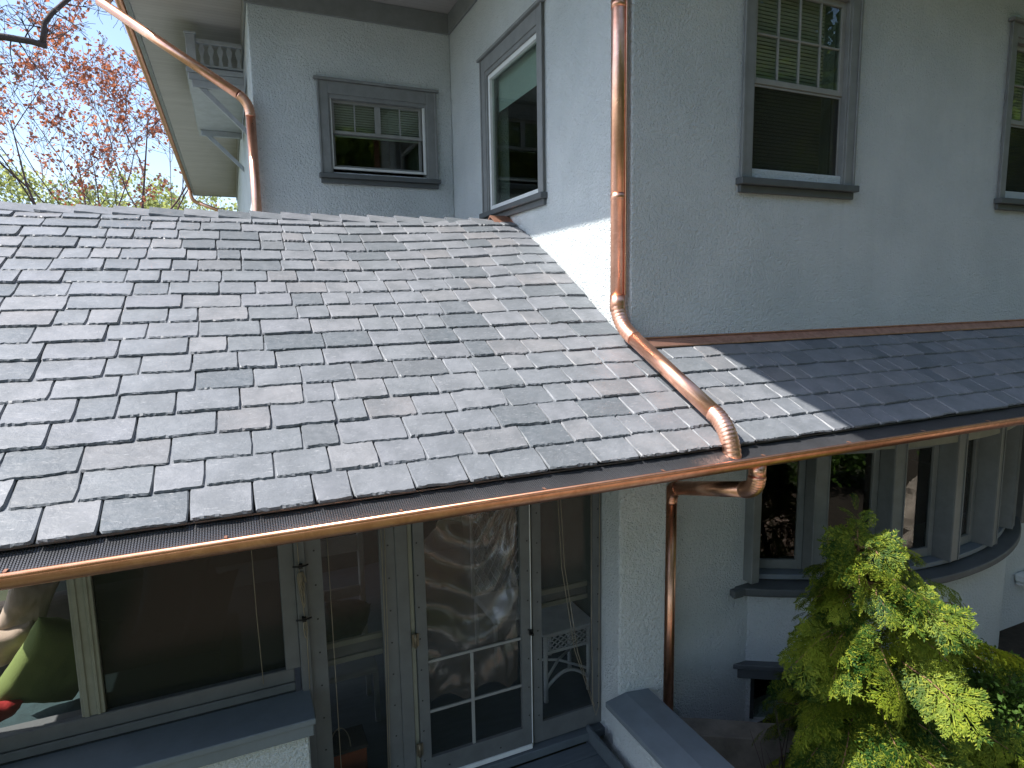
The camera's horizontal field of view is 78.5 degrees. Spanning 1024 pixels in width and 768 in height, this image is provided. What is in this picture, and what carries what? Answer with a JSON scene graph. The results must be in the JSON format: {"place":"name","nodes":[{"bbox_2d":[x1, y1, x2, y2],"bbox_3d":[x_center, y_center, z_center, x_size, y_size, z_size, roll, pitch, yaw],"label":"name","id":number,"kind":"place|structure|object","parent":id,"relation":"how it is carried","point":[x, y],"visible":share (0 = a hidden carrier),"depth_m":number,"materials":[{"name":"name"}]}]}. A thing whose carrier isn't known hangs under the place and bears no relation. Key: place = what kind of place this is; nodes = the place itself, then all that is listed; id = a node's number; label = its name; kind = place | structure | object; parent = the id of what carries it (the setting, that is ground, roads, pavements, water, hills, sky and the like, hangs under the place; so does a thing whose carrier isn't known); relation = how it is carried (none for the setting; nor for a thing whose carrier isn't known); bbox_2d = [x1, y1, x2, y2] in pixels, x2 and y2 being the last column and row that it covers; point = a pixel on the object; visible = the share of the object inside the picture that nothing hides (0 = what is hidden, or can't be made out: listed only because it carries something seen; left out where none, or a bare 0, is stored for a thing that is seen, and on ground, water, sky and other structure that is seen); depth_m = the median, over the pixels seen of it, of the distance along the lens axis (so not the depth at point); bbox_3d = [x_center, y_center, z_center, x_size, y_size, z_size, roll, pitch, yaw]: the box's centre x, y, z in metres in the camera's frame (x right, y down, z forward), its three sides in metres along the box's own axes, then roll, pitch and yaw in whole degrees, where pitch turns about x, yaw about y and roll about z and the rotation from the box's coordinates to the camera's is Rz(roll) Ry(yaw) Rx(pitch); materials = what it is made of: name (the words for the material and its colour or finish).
{"place":"outdoors","nodes":[
{"label":"outdoors","id":0,"kind":"place"},
{"bbox_2d":[0,0,237,210],"label":"sky","id":1,"kind":"structure","parent":0,"point":[159,162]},
{"bbox_2d":[332,724,367,767],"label":"orange box","id":2,"kind":"object","parent":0,"point":[353,746],"visible":0.7,"depth_m":4.48,"materials":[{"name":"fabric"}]},
{"bbox_2d":[0,589,785,767],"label":"ground","id":3,"kind":"structure","parent":0,"point":[760,687],"depth_m":6.34,"materials":[{"name":"grey concrete"}]},
{"bbox_2d":[0,0,125,95],"bbox_3d":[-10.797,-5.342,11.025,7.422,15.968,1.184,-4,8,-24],"label":"bare tree","id":4,"kind":"object","parent":3,"relation":"on","point":[42,41],"visible":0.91,"depth_m":11.73,"materials":[{"name":"brown plant"}]},
{"bbox_2d":[0,154,139,207],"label":"spring tree","id":5,"kind":"object","parent":3,"relation":"on","point":[11,183],"visible":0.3,"depth_m":35.39,"materials":[{"name":"green plant"}]},
{"bbox_2d":[0,0,220,209],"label":"maple tree","id":6,"kind":"object","parent":3,"relation":"on","point":[105,84],"visible":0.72,"depth_m":25.38,"materials":[{"name":"red plant"}]},
{"bbox_2d":[40,164,224,210],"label":"spring tree","id":7,"kind":"object","parent":3,"relation":"on","point":[128,189],"visible":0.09,"depth_m":47.26,"materials":[{"name":"green plant"}]},
{"bbox_2d":[84,182,237,210],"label":"spring tree","id":8,"kind":"object","parent":3,"relation":"on","point":[165,203],"visible":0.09,"depth_m":40.49,"materials":[{"name":"green plant"}]},
{"bbox_2d":[0,0,1023,767],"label":"house","id":9,"kind":"structure","parent":3,"relation":"on","point":[702,320],"depth_m":4.88,"materials":[{"name":"paint"}]},
{"bbox_2d":[0,590,80,727],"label":"wicker sofa","id":10,"kind":"object","parent":9,"relation":"on","point":[58,607],"depth_m":4.05,"materials":[{"name":"teal fabric"}]},
{"bbox_2d":[0,699,22,721],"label":"pillow","id":11,"kind":"object","parent":10,"relation":"on","point":[9,708],"visible":0.98,"depth_m":3.71,"materials":[{"name":"red fabric"}]},
{"bbox_2d":[0,620,33,666],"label":"pillow","id":12,"kind":"object","parent":10,"relation":"on","point":[12,639],"visible":0.54,"depth_m":3.83,"materials":[{"name":"beige fabric"}]},
{"bbox_2d":[0,581,59,629],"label":"pillow","id":13,"kind":"object","parent":12,"relation":"on","point":[22,605],"visible":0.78,"depth_m":3.85,"materials":[{"name":"beige fabric"}]},
{"bbox_2d":[0,617,78,702],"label":"pillow","id":14,"kind":"object","parent":10,"relation":"on","point":[41,668],"visible":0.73,"depth_m":3.76,"materials":[{"name":"green fabric"}]},
{"bbox_2d":[251,550,263,683],"bbox_3d":[-1.573,1.308,3.848,0.017,1.160,0.005,-4,8,-24],"label":"blind cord","id":15,"kind":"object","parent":9,"relation":"hanging from","point":[256,616],"visible":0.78,"depth_m":3.86,"materials":[{"name":"beige fabric"}]},
{"bbox_2d":[292,543,311,688],"bbox_3d":[-1.313,1.338,3.925,0.097,1.250,0.041,-4,8,-24],"label":"rope hank","id":16,"kind":"object","parent":9,"relation":"on","point":[300,583],"visible":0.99,"depth_m":3.92,"materials":[{"name":"grey fabric"}]},
{"bbox_2d":[327,539,341,767],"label":"blind cord","id":17,"kind":"object","parent":9,"relation":"hanging from","point":[334,652],"visible":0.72,"depth_m":4.08,"materials":[{"name":"beige fabric"}]},
{"bbox_2d":[320,532,380,721],"bbox_3d":[-1.411,2.016,5.164,0.500,1.520,0.450,-4,8,-24],"label":"porch chair","id":18,"kind":"object","parent":9,"relation":"on","point":[367,667],"visible":0.37,"depth_m":5.25,"materials":[{"name":"paint"}]},
{"bbox_2d":[324,599,370,641],"bbox_3d":[-1.420,1.978,5.151,0.435,0.484,0.406,2,8,22],"label":"pillow","id":19,"kind":"object","parent":18,"relation":"on","point":[349,617],"visible":0.66,"depth_m":5.04,"materials":[{"name":"grey fabric"}]},
{"bbox_2d":[313,75,440,188],"bbox_3d":[-1.645,-3.062,7.755,1.520,1.205,0.215,-4,8,-24],"label":"window","id":20,"kind":"structure","parent":9,"relation":"in","point":[331,91],"depth_m":7.72,"materials":[{"name":"paint"}]},
{"bbox_2d":[380,529,388,767],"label":"blind cord","id":21,"kind":"object","parent":9,"relation":"hanging from","point":[385,647],"visible":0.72,"depth_m":4.22,"materials":[{"name":"beige fabric"}]},
{"bbox_2d":[424,507,518,701],"bbox_3d":[-0.314,1.586,4.579,0.760,1.550,0.126,-4,8,-24],"label":"plastic sheet","id":22,"kind":"object","parent":9,"relation":"hanging from","point":[472,590],"visible":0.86,"depth_m":4.58,"materials":[{"name":"clear plastic"}]},
{"bbox_2d":[411,505,533,767],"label":"screen door","id":23,"kind":"structure","parent":9,"relation":"in","point":[476,753],"depth_m":4.55,"materials":[{"name":"grey paint"}]},
{"bbox_2d":[476,0,547,218],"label":"window","id":24,"kind":"structure","parent":9,"relation":"in","point":[527,31],"depth_m":6.48,"materials":[{"name":"paint"}]},
{"bbox_2d":[516,742,608,767],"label":"porch landing","id":25,"kind":"object","parent":9,"relation":"attached to","point":[585,755],"visible":1,"depth_m":4.76,"materials":[{"name":"paint"}]},
{"bbox_2d":[542,602,589,702],"bbox_3d":[0.410,2.373,5.564,0.520,0.642,0.440,-4,8,-24],"label":"wicker table","id":26,"kind":"object","parent":9,"relation":"on","point":[556,620],"visible":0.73,"depth_m":5.43,"materials":[{"name":"white wicker"}]},
{"bbox_2d":[558,504,592,703],"bbox_3d":[0.483,1.569,4.793,0.315,2.001,0.008,-4,8,-24],"label":"blind cord","id":27,"kind":"object","parent":9,"relation":"hanging from","point":[568,609],"visible":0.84,"depth_m":4.79,"materials":[{"name":"beige fabric"}]},
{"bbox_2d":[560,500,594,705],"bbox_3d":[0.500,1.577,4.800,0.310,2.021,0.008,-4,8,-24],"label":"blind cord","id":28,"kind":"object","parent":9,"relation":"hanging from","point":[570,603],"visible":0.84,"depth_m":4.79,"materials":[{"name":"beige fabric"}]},
{"bbox_2d":[733,660,807,718],"bbox_3d":[2.492,2.828,5.733,1.072,0.682,0.278,-1,8,3],"label":"basement window","id":29,"kind":"structure","parent":9,"relation":"in","point":[764,670],"depth_m":5.61,"materials":[{"name":"paint"}]},
{"bbox_2d":[735,0,864,199],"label":"window","id":30,"kind":"structure","parent":9,"relation":"in","point":[844,96],"depth_m":5.26,"materials":[{"name":"paint"}]},
{"bbox_2d":[993,16,1023,211],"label":"window","id":31,"kind":"structure","parent":9,"relation":"in","point":[1016,40],"depth_m":6.34,"materials":[{"name":"paint"}]},
{"bbox_2d":[586,688,733,767],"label":"stair wall","id":32,"kind":"structure","parent":3,"relation":"on","point":[651,729],"depth_m":4.46,"materials":[{"name":"paint"}]},
{"bbox_2d":[758,622,1023,758],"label":"planting bed","id":33,"kind":"object","parent":3,"relation":"on","point":[1011,638],"depth_m":7.09,"materials":[{"name":"soil"}]},
{"bbox_2d":[750,702,823,767],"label":"bare shrub","id":34,"kind":"object","parent":33,"relation":"on","point":[781,756],"visible":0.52,"depth_m":4.72,"materials":[{"name":"brown plant"}]},
{"bbox_2d":[680,717,919,767],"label":"window well wall","id":35,"kind":"structure","parent":33,"relation":"on","point":[730,741],"depth_m":4.97,"materials":[{"name":"concrete"}]},
{"bbox_2d":[751,493,1023,767],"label":"cypress bush","id":36,"kind":"object","parent":33,"relation":"on","point":[847,667],"visible":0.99,"depth_m":4.21,"materials":[{"name":"green plant"}]},
{"bbox_2d":[893,638,1023,767],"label":"shrub","id":37,"kind":"object","parent":33,"relation":"on","point":[1011,710],"visible":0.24,"depth_m":4.90,"materials":[{"name":"green plant"}]},
{"bbox_2d":[513,510,551,655],"bbox_3d":[-0.011,1.815,6.105,0.640,1.620,0.570,-4,8,-24],"label":"wicker chair","id":38,"kind":"object","parent":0,"point":[517,616],"visible":0.02,"depth_m":6.07,"materials":[{"name":"wicker"}]}
]}

